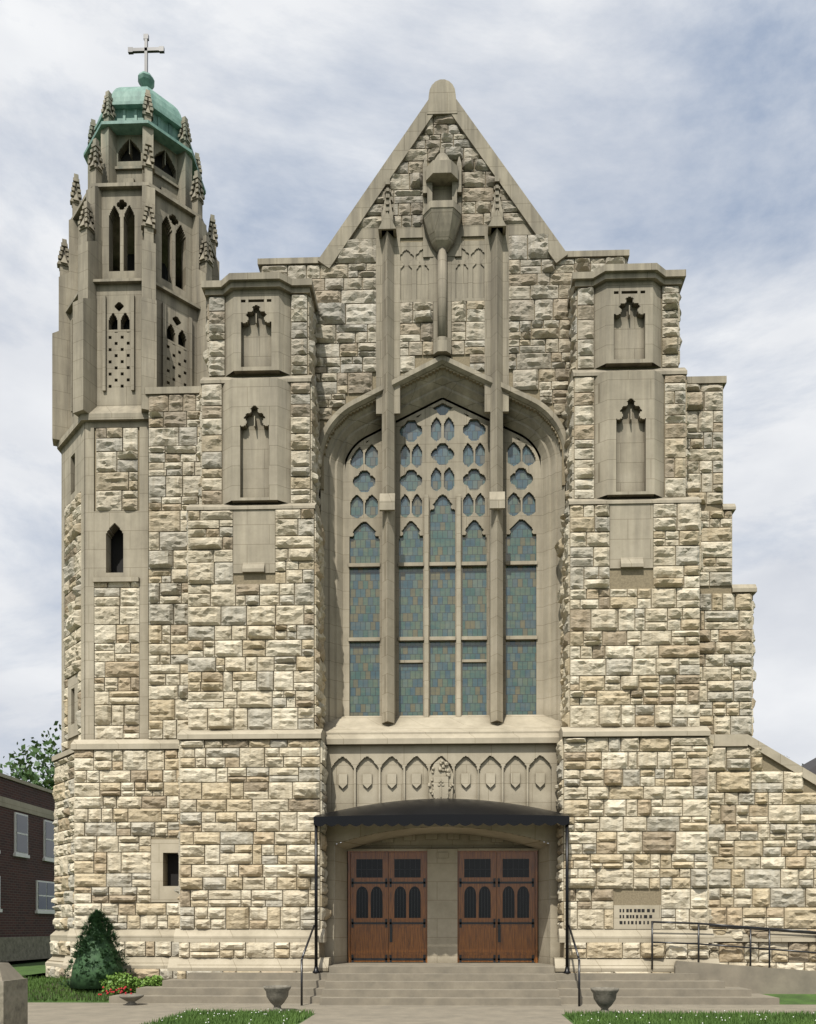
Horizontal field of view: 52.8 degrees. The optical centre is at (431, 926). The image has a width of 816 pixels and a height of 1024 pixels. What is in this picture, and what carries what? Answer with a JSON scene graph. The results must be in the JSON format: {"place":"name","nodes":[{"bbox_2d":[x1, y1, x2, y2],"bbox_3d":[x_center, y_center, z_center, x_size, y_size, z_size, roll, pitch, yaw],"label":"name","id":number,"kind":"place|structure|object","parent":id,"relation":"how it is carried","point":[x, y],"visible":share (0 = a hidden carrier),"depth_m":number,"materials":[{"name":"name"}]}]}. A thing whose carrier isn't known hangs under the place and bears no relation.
{"place":"outdoors","nodes":[
{"label":"outdoors","id":0,"kind":"place"},
{"bbox_2d":[0,777,55,936],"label":"brick house","id":1,"kind":"structure","parent":0,"point":[19,877],"depth_m":24.55,"materials":[{"name":"red brick"}]},
{"bbox_2d":[0,936,51,961],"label":"foundation wall","id":2,"kind":"structure","parent":1,"relation":"attached to","point":[22,948],"depth_m":24.53,"materials":[{"name":"stone"}]},
{"bbox_2d":[0,773,53,819],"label":"brick house bands","id":3,"kind":"object","parent":1,"relation":"on","point":[24,807],"depth_m":24.62,"materials":[{"name":"beige stone"}]},
{"bbox_2d":[0,812,55,913],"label":"window frames","id":4,"kind":"structure","parent":1,"relation":"attached to","point":[44,858],"depth_m":25.40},
{"bbox_2d":[17,814,54,909],"bbox_3d":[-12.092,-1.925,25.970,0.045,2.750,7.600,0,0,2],"label":"window","id":5,"kind":"structure","parent":4,"relation":"in","point":[22,827],"depth_m":25.55,"materials":[{"name":"glass"}]},
{"bbox_2d":[0,721,60,789],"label":"tree foliage","id":6,"kind":"object","parent":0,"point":[26,774],"visible":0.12,"depth_m":35.99,"materials":[{"name":"green plant"}]},
{"bbox_2d":[141,1007,313,1023],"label":"lawn","id":7,"kind":"structure","parent":0,"point":[291,1016],"depth_m":13.01,"materials":[{"name":"green plant"}]},
{"bbox_2d":[0,958,815,1004],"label":"lawn slope","id":8,"kind":"structure","parent":0,"point":[28,967],"depth_m":16.74,"materials":[{"name":"green plant"}]},
{"bbox_2d":[23,975,143,1001],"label":"lawn blades","id":9,"kind":"object","parent":8,"relation":"on","point":[40,986],"depth_m":16.87,"materials":[{"name":"green plant"}]},
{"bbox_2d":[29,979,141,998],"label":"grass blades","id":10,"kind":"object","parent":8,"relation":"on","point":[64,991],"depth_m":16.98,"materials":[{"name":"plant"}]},
{"bbox_2d":[58,909,134,988],"bbox_3d":[-7.060,0.464,17.369,1.515,1.712,1.512,0,0,2],"label":"dwarf spruce","id":11,"kind":"object","parent":10,"relation":"on","point":[96,955],"visible":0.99,"depth_m":17.04,"materials":[{"name":"green plant"}]},
{"bbox_2d":[99,972,146,993],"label":"shrub leaves","id":12,"kind":"object","parent":10,"relation":"in","point":[115,982],"visible":0.92,"depth_m":16.79,"materials":[{"name":"green plant"}]},
{"bbox_2d":[134,975,163,988],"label":"shrub leaves","id":13,"kind":"object","parent":10,"relation":"in","point":[154,980],"visible":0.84,"depth_m":16.97,"materials":[{"name":"green plant"}]},
{"bbox_2d":[98,986,138,995],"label":"red flowers","id":14,"kind":"object","parent":8,"relation":"on","point":[113,992],"visible":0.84,"depth_m":16.55,"materials":[{"name":"red plant"}]},
{"bbox_2d":[46,114,815,979],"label":"rough stone walls","id":15,"kind":"structure","parent":8,"relation":"on","point":[184,426],"depth_m":17.75,"materials":[{"name":"beige stone"}]},
{"bbox_2d":[674,961,815,993],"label":"access ramp","id":16,"kind":"structure","parent":8,"relation":"on","point":[760,980],"depth_m":16.79,"materials":[{"name":"concrete"}]},
{"bbox_2d":[301,921,815,1005],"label":"handrails","id":17,"kind":"object","parent":16,"relation":"on","point":[750,928],"visible":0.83,"depth_m":16.88,"materials":[{"name":"black metal"}]},
{"bbox_2d":[0,0,815,843],"label":"sky","id":18,"kind":"structure","parent":0,"point":[676,134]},
{"bbox_2d":[22,973,807,1023],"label":"ground sheet","id":19,"kind":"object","parent":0,"point":[566,1017],"depth_m":15.86,"materials":[{"name":"grey concrete"}]},
{"bbox_2d":[25,974,815,1023],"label":"concrete walks","id":20,"kind":"structure","parent":19,"relation":"on","point":[79,1013],"depth_m":14.51,"materials":[{"name":"grey concrete"}]},
{"bbox_2d":[0,978,27,1023],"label":"stone pillar","id":21,"kind":"structure","parent":20,"relation":"on","point":[13,1001],"depth_m":10.83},
{"bbox_2d":[0,963,22,980],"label":"pillar cap","id":22,"kind":"object","parent":21,"relation":"on","point":[8,971],"visible":1,"depth_m":10.86,"materials":[{"name":"beige stone"}]},
{"bbox_2d":[119,994,143,1004],"bbox_3d":[-5.736,1.405,15.727,0.460,0.190,0.460,0,0,2],"label":"stone bowl planter","id":23,"kind":"object","parent":20,"relation":"on","point":[130,999],"visible":1,"depth_m":15.64,"materials":[{"name":"grey stone"}]},
{"bbox_2d":[263,985,290,1010],"bbox_3d":[-2.720,1.275,14.537,0.490,0.450,0.490,0,0,2],"label":"stone urn","id":24,"kind":"object","parent":20,"relation":"on","point":[276,995],"visible":0.8,"depth_m":14.40,"materials":[{"name":"grey stone"}]},
{"bbox_2d":[590,987,618,1013],"bbox_3d":[2.969,1.275,14.068,0.490,0.450,0.490,0,0,2],"label":"stone urn","id":25,"kind":"object","parent":20,"relation":"on","point":[604,998],"visible":0.82,"depth_m":13.93,"materials":[{"name":"grey stone"}]},
{"bbox_2d":[45,79,815,971],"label":"stone trim","id":26,"kind":"structure","parent":19,"relation":"on","point":[389,755],"depth_m":18.25,"materials":[{"name":"beige stone"}]},
{"bbox_2d":[52,89,218,445],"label":"tower upper stages","id":27,"kind":"object","parent":26,"relation":"on","point":[146,211],"visible":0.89,"depth_m":19.10,"materials":[{"name":"beige stone"}]},
{"bbox_2d":[84,71,205,195],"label":"dome","id":28,"kind":"structure","parent":27,"relation":"on","point":[165,125],"depth_m":19.51,"materials":[{"name":"green metal"}]},
{"bbox_2d":[128,34,164,71],"bbox_3d":[-7.096,-21.700,20.470,0.900,1.000,0.064,0,0,2],"label":"cross","id":29,"kind":"object","parent":28,"relation":"on","point":[145,49],"visible":1,"depth_m":20.44,"materials":[{"name":"silver metal"}]},
{"bbox_2d":[111,147,654,923],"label":"dark openings","id":30,"kind":"object","parent":26,"relation":"attached to","point":[117,567],"visible":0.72,"depth_m":19.07,"materials":[{"name":"black"}]},
{"bbox_2d":[345,398,540,715],"bbox_3d":[0.262,-8.320,18.946,4.500,7.680,0.090,0,0,2],"label":"tracery window","id":31,"kind":"structure","parent":26,"relation":"attached to","point":[460,418],"depth_m":18.90,"materials":[{"name":"beige stone"}]},
{"bbox_2d":[348,494,536,716],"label":"window mullions","id":32,"kind":"object","parent":31,"relation":"attached to","point":[458,637],"depth_m":18.83,"materials":[{"name":"beige stone"}]},
{"bbox_2d":[350,405,535,715],"bbox_3d":[0.263,-8.389,18.961,4.460,7.418,0.001,0,0,2],"label":"window glass","id":33,"kind":"object","parent":31,"relation":"in","point":[520,621],"visible":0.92,"depth_m":18.96,"materials":[{"name":"blue glass"}]},
{"bbox_2d":[47,119,815,978],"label":"mortar backing","id":34,"kind":"object","parent":19,"relation":"on","point":[631,579],"visible":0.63,"depth_m":17.59,"materials":[{"name":"beige concrete"}]},
{"bbox_2d":[109,963,778,1005],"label":"entrance steps","id":35,"kind":"structure","parent":19,"relation":"on","point":[517,984],"depth_m":16.34,"materials":[{"name":"grey concrete"}]},
{"bbox_2d":[313,798,570,973],"bbox_3d":[0.215,-0.912,17.362,5.310,3.736,1.072,0,0,2],"label":"entrance awning","id":36,"kind":"object","parent":35,"relation":"on","point":[439,812],"visible":0.99,"depth_m":16.90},
{"bbox_2d":[348,851,537,962],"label":"doors","id":37,"kind":"structure","parent":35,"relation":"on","point":[409,940],"depth_m":18.69,"materials":[{"name":"brown wood"}]},
{"bbox_2d":[351,859,533,962],"bbox_3d":[0.254,-0.350,18.686,4.150,2.380,0.030,0,0,2],"label":"door ironwork","id":38,"kind":"object","parent":37,"relation":"attached to","point":[424,920],"depth_m":18.70,"materials":[{"name":"metal"}]},
{"bbox_2d":[356,859,528,917],"bbox_3d":[0.255,-0.870,18.699,3.930,1.340,0.004,0,0,2],"label":"door glass","id":39,"kind":"object","parent":37,"relation":"in","point":[477,867],"visible":1,"depth_m":18.68,"materials":[{"name":"black glass"}]},
{"bbox_2d":[162,1008,815,1023],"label":"clover flowers","id":40,"kind":"object","parent":19,"relation":"on","point":[581,1015],"visible":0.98,"depth_m":12.99,"materials":[{"name":"white plant"}]},
{"bbox_2d":[564,1009,815,1023],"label":"lawn","id":41,"kind":"structure","parent":0,"point":[673,1017],"depth_m":12.99,"materials":[{"name":"green plant"}]},
{"bbox_2d":[802,758,815,774],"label":"neighbour roof","id":42,"kind":"structure","parent":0,"point":[810,766],"depth_m":30.65,"materials":[{"name":"grey"}]}
]}

